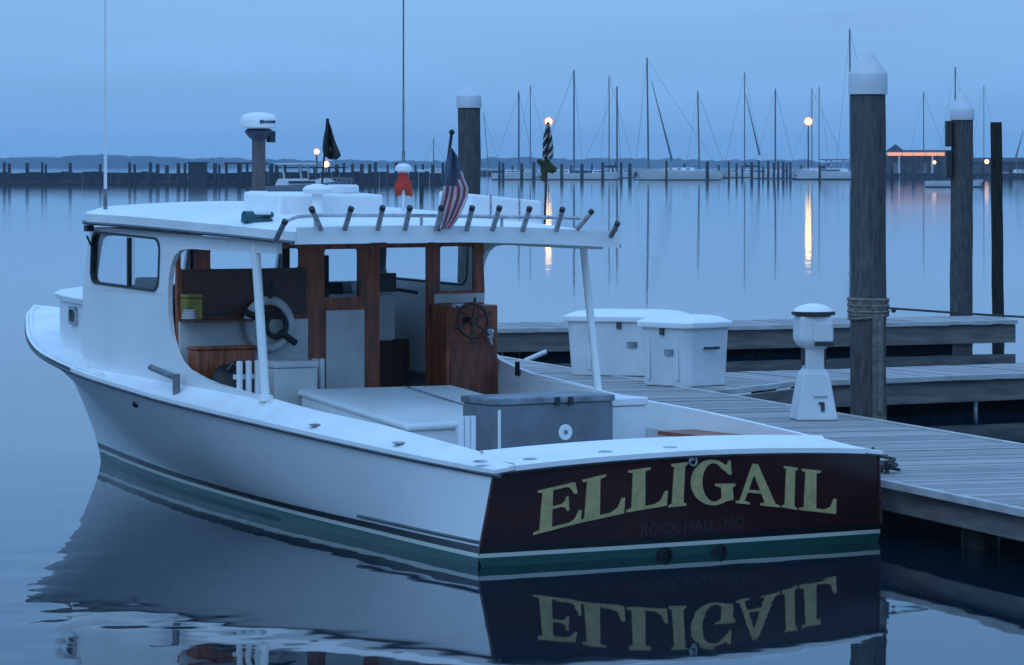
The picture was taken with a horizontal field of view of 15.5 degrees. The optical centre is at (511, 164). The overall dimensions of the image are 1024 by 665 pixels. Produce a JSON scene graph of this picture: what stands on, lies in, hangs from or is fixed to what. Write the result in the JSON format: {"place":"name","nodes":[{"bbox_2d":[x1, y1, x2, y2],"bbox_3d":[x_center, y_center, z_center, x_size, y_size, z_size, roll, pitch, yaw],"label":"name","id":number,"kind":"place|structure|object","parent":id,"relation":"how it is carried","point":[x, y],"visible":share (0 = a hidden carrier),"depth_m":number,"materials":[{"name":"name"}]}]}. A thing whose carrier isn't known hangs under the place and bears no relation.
{"place":"outdoors","nodes":[
{"label":"outdoors","id":0,"kind":"place"},
{"bbox_2d":[0,154,849,167],"bbox_3d":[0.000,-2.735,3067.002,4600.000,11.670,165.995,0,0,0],"label":"hills","id":1,"kind":"structure","parent":0,"point":[95,161],"depth_m":3000.78,"materials":[{"name":"plant"}]},
{"bbox_2d":[0,168,1023,664],"bbox_3d":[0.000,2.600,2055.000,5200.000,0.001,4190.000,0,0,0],"label":"water","id":2,"kind":"structure","parent":0,"point":[102,562],"depth_m":25.78,"materials":[{"name":"blue liquid"}]},
{"bbox_2d":[3,162,5,184],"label":"harbour post","id":3,"kind":"object","parent":2,"relation":"in","point":[4,173],"visible":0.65,"depth_m":486.32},
{"bbox_2d":[7,164,10,181],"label":"harbour post","id":4,"kind":"object","parent":2,"relation":"in","point":[9,173],"visible":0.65,"depth_m":486.31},
{"bbox_2d":[25,163,28,184],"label":"harbour post","id":5,"kind":"object","parent":2,"relation":"in","point":[26,172],"visible":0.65,"depth_m":486.30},
{"bbox_2d":[41,162,43,184],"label":"harbour post","id":6,"kind":"object","parent":2,"relation":"in","point":[42,173],"visible":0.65,"depth_m":486.36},
{"bbox_2d":[68,163,71,179],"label":"harbour post","id":7,"kind":"object","parent":2,"relation":"in","point":[69,171],"visible":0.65,"depth_m":486.33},
{"bbox_2d":[99,164,101,184],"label":"harbour post","id":8,"kind":"object","parent":2,"relation":"in","point":[100,174],"visible":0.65,"depth_m":486.36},
{"bbox_2d":[128,162,130,184],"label":"harbour post","id":9,"kind":"object","parent":2,"relation":"in","point":[129,172],"visible":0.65,"depth_m":486.36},
{"bbox_2d":[133,164,135,184],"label":"harbour post","id":10,"kind":"object","parent":2,"relation":"in","point":[134,174],"visible":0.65,"depth_m":486.36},
{"bbox_2d":[149,162,151,184],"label":"harbour post","id":11,"kind":"object","parent":2,"relation":"in","point":[150,173],"visible":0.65,"depth_m":486.31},
{"bbox_2d":[155,164,159,184],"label":"harbour post","id":12,"kind":"object","parent":2,"relation":"in","point":[157,173],"visible":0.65,"depth_m":486.29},
{"bbox_2d":[165,165,168,180],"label":"harbour post","id":13,"kind":"object","parent":2,"relation":"in","point":[166,172],"visible":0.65,"depth_m":486.29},
{"bbox_2d":[176,163,179,184],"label":"harbour post","id":14,"kind":"object","parent":2,"relation":"in","point":[178,175],"visible":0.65,"depth_m":486.30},
{"bbox_2d":[183,163,185,184],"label":"harbour post","id":15,"kind":"object","parent":2,"relation":"in","point":[184,175],"visible":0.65,"depth_m":486.35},
{"bbox_2d":[213,163,216,184],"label":"harbour post","id":16,"kind":"object","parent":2,"relation":"in","point":[215,173],"visible":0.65,"depth_m":486.29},
{"bbox_2d":[218,165,220,184],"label":"harbour post","id":17,"kind":"object","parent":2,"relation":"in","point":[219,174],"visible":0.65,"depth_m":486.36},
{"bbox_2d":[0,171,440,184],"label":"breakwater","id":18,"kind":"object","parent":2,"relation":"in","point":[87,178],"visible":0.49,"depth_m":487.69,"materials":[{"name":"wood"}]},
{"bbox_2d":[187,162,208,184],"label":"breakwater hut","id":19,"kind":"object","parent":18,"relation":"on","point":[197,173],"visible":1,"depth_m":486.00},
{"bbox_2d":[237,164,239,184],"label":"harbour post","id":20,"kind":"object","parent":2,"relation":"in","point":[238,174],"visible":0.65,"depth_m":486.35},
{"bbox_2d":[246,164,248,184],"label":"harbour post","id":21,"kind":"object","parent":2,"relation":"in","point":[247,176],"visible":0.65,"depth_m":486.36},
{"bbox_2d":[271,164,273,184],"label":"harbour post","id":22,"kind":"object","parent":2,"relation":"in","point":[272,178],"visible":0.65,"depth_m":486.30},
{"bbox_2d":[275,165,278,183],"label":"harbour post","id":23,"kind":"object","parent":2,"relation":"in","point":[276,173],"visible":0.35,"depth_m":486.30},
{"bbox_2d":[224,162,346,184],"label":"breakwater pier","id":24,"kind":"structure","parent":2,"relation":"in","point":[226,163],"depth_m":485.86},
{"bbox_2d":[265,163,354,191],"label":"motor yacht","id":25,"kind":"object","parent":2,"relation":"on","point":[292,185],"visible":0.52,"depth_m":284.22,"materials":[{"name":"white fabric"}]},
{"bbox_2d":[314,149,318,172],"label":"street lamp","id":26,"kind":"object","parent":2,"relation":"on","point":[316,151],"visible":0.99,"depth_m":559.89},
{"bbox_2d":[335,164,338,180],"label":"harbour post","id":27,"kind":"object","parent":2,"relation":"in","point":[336,173],"visible":0.65,"depth_m":486.30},
{"bbox_2d":[360,164,363,184],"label":"harbour post","id":28,"kind":"object","parent":2,"relation":"in","point":[361,173],"visible":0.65,"depth_m":486.29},
{"bbox_2d":[368,164,371,184],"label":"harbour post","id":29,"kind":"object","parent":2,"relation":"in","point":[369,174],"visible":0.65,"depth_m":486.31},
{"bbox_2d":[374,162,376,184],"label":"harbour post","id":30,"kind":"object","parent":2,"relation":"in","point":[375,173],"visible":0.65,"depth_m":486.33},
{"bbox_2d":[394,162,397,184],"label":"harbour post","id":31,"kind":"object","parent":2,"relation":"in","point":[395,175],"visible":0.65,"depth_m":486.31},
{"bbox_2d":[414,165,416,181],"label":"harbour post","id":32,"kind":"object","parent":2,"relation":"in","point":[415,172],"visible":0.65,"depth_m":486.41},
{"bbox_2d":[419,172,422,193],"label":"harbour post","id":33,"kind":"object","parent":2,"relation":"in","point":[421,184],"visible":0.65,"depth_m":329.87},
{"bbox_2d":[431,164,434,184],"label":"harbour post","id":34,"kind":"object","parent":2,"relation":"in","point":[432,174],"visible":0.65,"depth_m":486.32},
{"bbox_2d":[420,139,445,176],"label":"sailboat","id":35,"kind":"object","parent":2,"relation":"on","point":[438,171],"visible":0.26,"depth_m":799.59,"materials":[{"name":"white fabric"}]},
{"bbox_2d":[441,163,443,184],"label":"harbour post","id":36,"kind":"object","parent":2,"relation":"in","point":[442,178],"visible":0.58,"depth_m":486.36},
{"bbox_2d":[25,0,887,566],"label":"fishing boat","id":37,"kind":"object","parent":2,"relation":"on","point":[363,444],"visible":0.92,"depth_m":27.76,"materials":[{"name":"paint"}]},
{"bbox_2d":[182,310,196,318],"bbox_3d":[-2.446,1.136,28.543,0.120,0.071,0.120,0,0,0],"label":"rope coil","id":38,"kind":"object","parent":37,"relation":"on","point":[188,314],"visible":1,"depth_m":28.50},
{"bbox_2d":[180,294,202,319],"bbox_3d":[-2.434,1.081,28.609,0.138,0.192,0.128,0,0,-31],"label":"tackle box","id":39,"kind":"object","parent":37,"relation":"on","point":[191,301],"visible":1,"depth_m":28.57,"materials":[{"name":"green plastic"}]},
{"bbox_2d":[187,345,256,378],"bbox_3d":[-2.206,1.641,28.677,0.520,0.519,0.180,0,0,-31],"label":"wooden crate","id":40,"kind":"object","parent":37,"relation":"on","point":[206,361],"visible":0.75,"depth_m":28.58,"materials":[{"name":"brown wood"}]},
{"bbox_2d":[211,361,254,392],"bbox_3d":[-2.093,1.714,28.482,0.399,0.470,0.355,0,0,-31],"label":"chair","id":41,"kind":"object","parent":37,"relation":"on","point":[223,374],"visible":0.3,"depth_m":28.36,"materials":[{"name":"black fabric"}]},
{"bbox_2d":[233,360,260,394],"bbox_3d":[-1.948,1.745,27.845,0.225,0.589,0.056,0,0,-31],"label":"rod stand","id":42,"kind":"object","parent":37,"relation":"attached to","point":[240,376],"visible":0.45,"depth_m":27.82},
{"bbox_2d":[242,282,297,352],"bbox_3d":[-1.870,1.177,28.952,0.475,0.543,0.104,0,0,-31],"label":"life ring","id":43,"kind":"object","parent":37,"relation":"hanging from","point":[284,334],"visible":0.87,"depth_m":28.96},
{"bbox_2d":[268,359,318,405],"bbox_3d":[-1.713,1.863,28.683,0.384,0.746,0.324,0,0,-31],"label":"white chest","id":44,"kind":"object","parent":37,"relation":"on","point":[289,379],"visible":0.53,"depth_m":28.54,"materials":[{"name":"plastic"}]},
{"bbox_2d":[312,358,324,388],"bbox_3d":[-1.494,1.865,28.997,0.120,0.742,0.056,0,0,-31],"label":"rod stand","id":45,"kind":"object","parent":37,"relation":"on","point":[321,377],"visible":0.3,"depth_m":28.99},
{"bbox_2d":[321,118,340,183],"bbox_3d":[-1.377,0.028,28.687,0.194,0.762,0.067,0,0,-31],"label":"black flag","id":46,"kind":"object","parent":37,"relation":"on","point":[330,149],"visible":0.98,"depth_m":28.67,"materials":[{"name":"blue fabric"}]},
{"bbox_2d":[394,172,412,196],"bbox_3d":[-0.845,0.142,29.326,0.178,0.220,0.083,0,0,-31],"label":"red cloth","id":47,"kind":"object","parent":37,"relation":"attached to","point":[403,182],"visible":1,"depth_m":29.30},
{"bbox_2d":[438,129,468,230],"bbox_3d":[-0.430,0.115,27.527,0.272,0.745,0.066,0,0,-31],"label":"national flag","id":48,"kind":"object","parent":37,"relation":"attached to","point":[454,197],"visible":1,"depth_m":27.51,"materials":[{"name":"multicoloured fabric"}]},
{"bbox_2d":[456,416,475,449],"bbox_3d":[-0.316,1.992,26.168,0.141,0.489,0.056,0,0,-31],"label":"rod stand","id":49,"kind":"object","parent":37,"relation":"on","point":[466,430],"visible":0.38,"depth_m":26.14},
{"bbox_2d":[461,391,614,450],"bbox_3d":[0.189,1.935,26.739,1.024,0.602,0.459,0,0,-31],"label":"storage box","id":50,"kind":"object","parent":37,"relation":"on","point":[518,420],"visible":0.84,"depth_m":26.54,"materials":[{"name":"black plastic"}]},
{"bbox_2d":[542,122,553,223],"bbox_3d":[0.271,0.063,28.581,0.122,0.778,0.059,0,0,-31],"label":"striped flag","id":51,"kind":"object","parent":37,"relation":"on","point":[548,151],"visible":1,"depth_m":28.57,"materials":[{"name":"black fabric"}]},
{"bbox_2d":[537,159,556,181],"bbox_3d":[0.264,0.045,28.617,0.169,0.180,0.072,0,0,-31],"label":"olive cloth","id":52,"kind":"object","parent":51,"relation":"hanging from","point":[548,166],"visible":1,"depth_m":28.59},
{"bbox_2d":[612,394,647,439],"bbox_3d":[0.741,1.961,27.422,0.328,0.550,0.428,0,0,-31],"label":"cooler","id":53,"kind":"object","parent":37,"relation":"on","point":[628,416],"visible":0.39,"depth_m":27.25,"materials":[{"name":"plastic"}]},
{"bbox_2d":[456,85,481,282],"bbox_3d":[-0.559,1.284,48.999,0.328,4.638,0.328,0,0,0],"label":"dock piling","id":54,"kind":"object","parent":2,"relation":"in","point":[468,101],"visible":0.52,"depth_m":48.87,"materials":[{"name":"wood"}]},
{"bbox_2d":[480,113,497,169],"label":"sailboat","id":55,"kind":"object","parent":2,"relation":"on","point":[486,144],"visible":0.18,"depth_m":899.93,"materials":[{"name":"grey metal"}]},
{"bbox_2d":[498,162,500,180],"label":"harbour post","id":56,"kind":"object","parent":2,"relation":"in","point":[499,171],"visible":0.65,"depth_m":604.11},
{"bbox_2d":[492,91,532,179],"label":"sailboat","id":57,"kind":"object","parent":2,"relation":"on","point":[511,174],"visible":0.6,"depth_m":639.52,"materials":[{"name":"white fabric"}]},
{"bbox_2d":[520,163,522,180],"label":"harbour post","id":58,"kind":"object","parent":2,"relation":"in","point":[521,171],"visible":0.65,"depth_m":600.40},
{"bbox_2d":[513,85,549,176],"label":"sailboat","id":59,"kind":"object","parent":2,"relation":"on","point":[530,170],"visible":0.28,"depth_m":759.91,"materials":[{"name":"grey metal"}]},
{"bbox_2d":[532,162,535,180],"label":"harbour post","id":60,"kind":"object","parent":2,"relation":"in","point":[533,172],"visible":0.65,"depth_m":606.42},
{"bbox_2d":[536,70,581,179],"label":"sailboat","id":61,"kind":"object","parent":2,"relation":"on","point":[567,174],"visible":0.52,"depth_m":634.87,"materials":[{"name":"white fabric"}]},
{"bbox_2d":[560,164,563,180],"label":"harbour post","id":62,"kind":"object","parent":2,"relation":"in","point":[561,173],"visible":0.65,"depth_m":602.45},
{"bbox_2d":[580,164,583,180],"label":"harbour post","id":63,"kind":"object","parent":2,"relation":"in","point":[581,172],"visible":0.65,"depth_m":605.13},
{"bbox_2d":[579,86,620,179],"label":"sailboat","id":64,"kind":"object","parent":2,"relation":"on","point":[595,175],"visible":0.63,"depth_m":631.75,"materials":[{"name":"white fabric"}]},
{"bbox_2d":[601,162,603,180],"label":"harbour post","id":65,"kind":"object","parent":2,"relation":"in","point":[602,171],"visible":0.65,"depth_m":602.05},
{"bbox_2d":[599,76,635,177],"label":"sailboat","id":66,"kind":"object","parent":2,"relation":"on","point":[625,174],"visible":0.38,"depth_m":719.92,"materials":[{"name":"white fabric"}]},
{"bbox_2d":[620,162,622,180],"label":"harbour post","id":67,"kind":"object","parent":2,"relation":"in","point":[621,171],"visible":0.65,"depth_m":604.67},
{"bbox_2d":[628,163,631,180],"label":"harbour post","id":68,"kind":"object","parent":2,"relation":"in","point":[629,171],"visible":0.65,"depth_m":594.12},
{"bbox_2d":[481,170,788,175],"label":"quay","id":69,"kind":"structure","parent":2,"relation":"on","point":[486,172],"depth_m":880.19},
{"bbox_2d":[665,161,667,180],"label":"harbour post","id":70,"kind":"object","parent":2,"relation":"in","point":[666,170],"visible":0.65,"depth_m":597.91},
{"bbox_2d":[633,58,721,179],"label":"sailboat","id":71,"kind":"object","parent":2,"relation":"on","point":[648,173],"visible":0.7,"depth_m":623.84,"materials":[{"name":"white fabric"}]},
{"bbox_2d":[686,91,726,178],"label":"sailboat","id":72,"kind":"object","parent":2,"relation":"on","point":[723,173],"visible":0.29,"depth_m":689.89,"materials":[{"name":"grey metal"}]},
{"bbox_2d":[705,161,708,180],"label":"harbour post","id":73,"kind":"object","parent":2,"relation":"in","point":[707,172],"visible":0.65,"depth_m":598.58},
{"bbox_2d":[497,344,951,356],"bbox_3d":[2.172,2.700,51.538,8.654,0.679,0.511,0,0,-19],"label":"pier bulkhead","id":74,"kind":"object","parent":2,"relation":"in","point":[758,351],"visible":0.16,"depth_m":51.87,"materials":[{"name":"wood"}]},
{"bbox_2d":[723,72,763,177],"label":"sailboat","id":75,"kind":"object","parent":2,"relation":"on","point":[746,173],"visible":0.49,"depth_m":739.89,"materials":[{"name":"white fabric"}]},
{"bbox_2d":[750,162,752,180],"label":"harbour post","id":76,"kind":"object","parent":2,"relation":"in","point":[751,171],"visible":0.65,"depth_m":592.81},
{"bbox_2d":[497,316,1017,351],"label":"finger pier","id":77,"kind":"structure","parent":2,"relation":"on","point":[554,336],"depth_m":52.26,"materials":[{"name":"grey wood"}]},
{"bbox_2d":[501,356,1023,549],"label":"dock","id":78,"kind":"object","parent":2,"relation":"on","point":[971,486],"visible":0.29,"depth_m":28.52,"materials":[{"name":"grey wood"}]},
{"bbox_2d":[524,349,547,360],"bbox_3d":[0.287,2.289,45.000,0.281,0.166,0.060,0,0,0],"label":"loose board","id":79,"kind":"object","parent":78,"relation":"on","point":[537,355],"visible":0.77,"depth_m":44.98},
{"bbox_2d":[563,309,688,375],"bbox_3d":[1.229,1.866,39.597,1.258,0.680,0.778,0,0,17],"label":"dock box","id":80,"kind":"object","parent":78,"relation":"on","point":[619,341],"visible":0.43,"depth_m":39.31,"materials":[{"name":"plastic"}]},
{"bbox_2d":[637,314,732,386],"bbox_3d":[1.737,1.856,37.713,0.778,0.700,0.738,0,0,45],"label":"dock box","id":81,"kind":"object","parent":78,"relation":"on","point":[687,350],"visible":1,"depth_m":37.47,"materials":[{"name":"plastic"}]},
{"bbox_2d":[789,303,836,420],"bbox_3d":[2.610,1.704,32.640,0.378,1.003,0.378,0,0,-9],"label":"power pedestal","id":82,"kind":"object","parent":78,"relation":"on","point":[813,338],"visible":1,"depth_m":32.50,"materials":[{"name":"plastic"}]},
{"bbox_2d":[871,447,900,470],"bbox_3d":[2.538,2.070,26.498,0.226,0.252,1.109,0,0,16],"label":"stern line","id":83,"kind":"object","parent":78,"relation":"on","point":[884,466],"visible":0.58,"depth_m":26.87,"materials":[{"name":"fabric"}]},
{"bbox_2d":[881,462,893,472],"bbox_3d":[2.662,2.161,26.943,0.036,0.087,0.304,0,0,-17],"label":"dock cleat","id":84,"kind":"object","parent":78,"relation":"on","point":[889,464],"visible":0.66,"depth_m":26.88,"materials":[{"name":"metal"}]},
{"bbox_2d":[753,88,796,178],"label":"sailboat","id":85,"kind":"object","parent":2,"relation":"on","point":[755,175],"visible":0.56,"depth_m":689.78,"materials":[{"name":"white fabric"}]},
{"bbox_2d":[782,162,784,180],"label":"harbour post","id":86,"kind":"object","parent":2,"relation":"in","point":[783,171],"visible":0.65,"depth_m":603.94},
{"bbox_2d":[789,162,791,180],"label":"harbour post","id":87,"kind":"object","parent":2,"relation":"in","point":[790,171],"visible":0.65,"depth_m":604.97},
{"bbox_2d":[805,118,811,168],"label":"street lamp","id":88,"kind":"object","parent":2,"relation":"on","point":[808,121],"visible":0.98,"depth_m":714.86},
{"bbox_2d":[794,88,829,175],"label":"sailboat","id":89,"kind":"object","parent":2,"relation":"on","point":[819,137],"visible":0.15,"depth_m":859.98,"materials":[{"name":"grey metal"}]},
{"bbox_2d":[793,159,850,179],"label":"motor yacht","id":90,"kind":"object","parent":2,"relation":"on","point":[828,174],"visible":0.74,"depth_m":638.68,"materials":[{"name":"white plastic"}]},
{"bbox_2d":[625,363,1023,406],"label":"finger pier","id":91,"kind":"structure","parent":2,"relation":"on","point":[948,384],"depth_m":39.23,"materials":[{"name":"grey wood"}]},
{"bbox_2d":[804,88,848,170],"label":"sailboat","id":92,"kind":"object","parent":2,"relation":"on","point":[811,129],"visible":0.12,"depth_m":779.97,"materials":[{"name":"grey metal"}]},
{"bbox_2d":[836,29,856,171],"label":"sailboat","id":93,"kind":"object","parent":2,"relation":"on","point":[849,41],"visible":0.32,"depth_m":639.90,"materials":[{"name":"grey metal"}]},
{"bbox_2d":[848,48,887,419],"bbox_3d":[3.127,1.291,33.078,0.342,4.624,0.384,0,0,0],"label":"dock piling","id":94,"kind":"object","parent":2,"relation":"in","point":[867,83],"visible":0.74,"depth_m":32.96,"materials":[{"name":"brown wood"}]},
{"bbox_2d":[847,297,889,319],"bbox_3d":[3.130,1.265,33.100,0.378,0.201,0.378,0,0,0],"label":"rope","id":95,"kind":"object","parent":94,"relation":"attached to","point":[863,308],"visible":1,"depth_m":32.94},
{"bbox_2d":[887,307,1023,317],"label":"mooring line","id":96,"kind":"object","parent":94,"relation":"attached to","point":[893,309],"visible":1,"depth_m":33.21,"materials":[{"name":"fabric"}]},
{"bbox_2d":[890,167,893,184],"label":"harbour post","id":97,"kind":"object","parent":2,"relation":"in","point":[892,175],"visible":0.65,"depth_m":479.84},
{"bbox_2d":[903,164,905,180],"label":"harbour post","id":98,"kind":"object","parent":2,"relation":"in","point":[904,172],"visible":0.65,"depth_m":600.59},
{"bbox_2d":[910,92,943,149],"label":"sailboat","id":99,"kind":"object","parent":2,"relation":"on","point":[923,121],"visible":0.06,"depth_m":779.91,"materials":[{"name":"grey metal"}]},
{"bbox_2d":[927,162,929,180],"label":"harbour post","id":100,"kind":"object","parent":2,"relation":"in","point":[928,171],"visible":0.65,"depth_m":604.64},
{"bbox_2d":[835,400,1023,414],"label":"pier bulkhead","id":101,"kind":"object","parent":2,"relation":"in","point":[951,407],"visible":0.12,"depth_m":39.54,"materials":[{"name":"wood"}]},
{"bbox_2d":[937,161,940,180],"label":"harbour post","id":102,"kind":"object","parent":2,"relation":"in","point":[938,172],"visible":0.65,"depth_m":600.02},
{"bbox_2d":[925,179,983,186],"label":"skiff","id":103,"kind":"object","parent":2,"relation":"on","point":[977,183],"visible":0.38,"depth_m":429.18,"materials":[{"name":"white plastic"}]},
{"bbox_2d":[886,173,1023,178],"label":"quay","id":104,"kind":"structure","parent":2,"relation":"on","point":[975,175],"depth_m":690.24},
{"bbox_2d":[886,144,944,177],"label":"pavilion","id":105,"kind":"structure","parent":104,"relation":"on","point":[896,159],"depth_m":714.00,"materials":[{"name":"wood"}]},
{"bbox_2d":[893,163,930,172],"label":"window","id":106,"kind":"structure","parent":105,"relation":"in","point":[895,165],"depth_m":713.91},
{"bbox_2d":[973,158,1023,172],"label":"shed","id":107,"kind":"structure","parent":104,"relation":"on","point":[977,165],"depth_m":713.50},
{"bbox_2d":[940,67,974,157],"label":"sailboat","id":108,"kind":"object","parent":2,"relation":"on","point":[955,93],"visible":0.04,"depth_m":759.89,"materials":[{"name":"grey metal"}]},
{"bbox_2d":[950,91,974,315],"bbox_3d":[6.742,1.248,56.499,0.383,4.712,0.368,0,0,0],"label":"dock piling","id":109,"kind":"object","parent":2,"relation":"in","point":[962,114],"visible":0.78,"depth_m":56.36,"materials":[{"name":"wood"}]},
{"bbox_2d":[945,150,951,176],"bbox_3d":[6.535,-0.011,56.420,0.090,0.407,0.220,0,0,0],"label":"black plate","id":110,"kind":"object","parent":109,"relation":"attached to","point":[948,163],"visible":1,"depth_m":56.31,"materials":[{"name":"plastic"}]},
{"bbox_2d":[945,121,951,146],"bbox_3d":[6.535,-0.460,56.420,0.090,0.386,0.220,0,0,0],"label":"black plate","id":111,"kind":"object","parent":109,"relation":"attached to","point":[948,133],"visible":1,"depth_m":56.31,"materials":[{"name":"plastic"}]},
{"bbox_2d":[990,122,1003,314],"bbox_3d":[7.166,1.488,55.600,0.220,4.227,0.188,0,0,0],"label":"dock piling","id":112,"kind":"object","parent":2,"relation":"in","point":[997,283],"visible":0.63,"depth_m":55.53,"materials":[{"name":"wood"}]},
{"bbox_2d":[1009,162,1011,180],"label":"harbour post","id":113,"kind":"object","parent":2,"relation":"in","point":[1010,171],"visible":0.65,"depth_m":599.36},
{"bbox_2d":[1003,132,1023,172],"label":"sailboat","id":114,"kind":"object","parent":2,"relation":"on","point":[1016,170],"visible":0.44,"depth_m":699.87,"materials":[{"name":"white fabric"}]},
{"bbox_2d":[0,0,1023,161],"label":"sky","id":115,"kind":"structure","parent":0,"point":[182,76],"materials":[{"name":"blue"}]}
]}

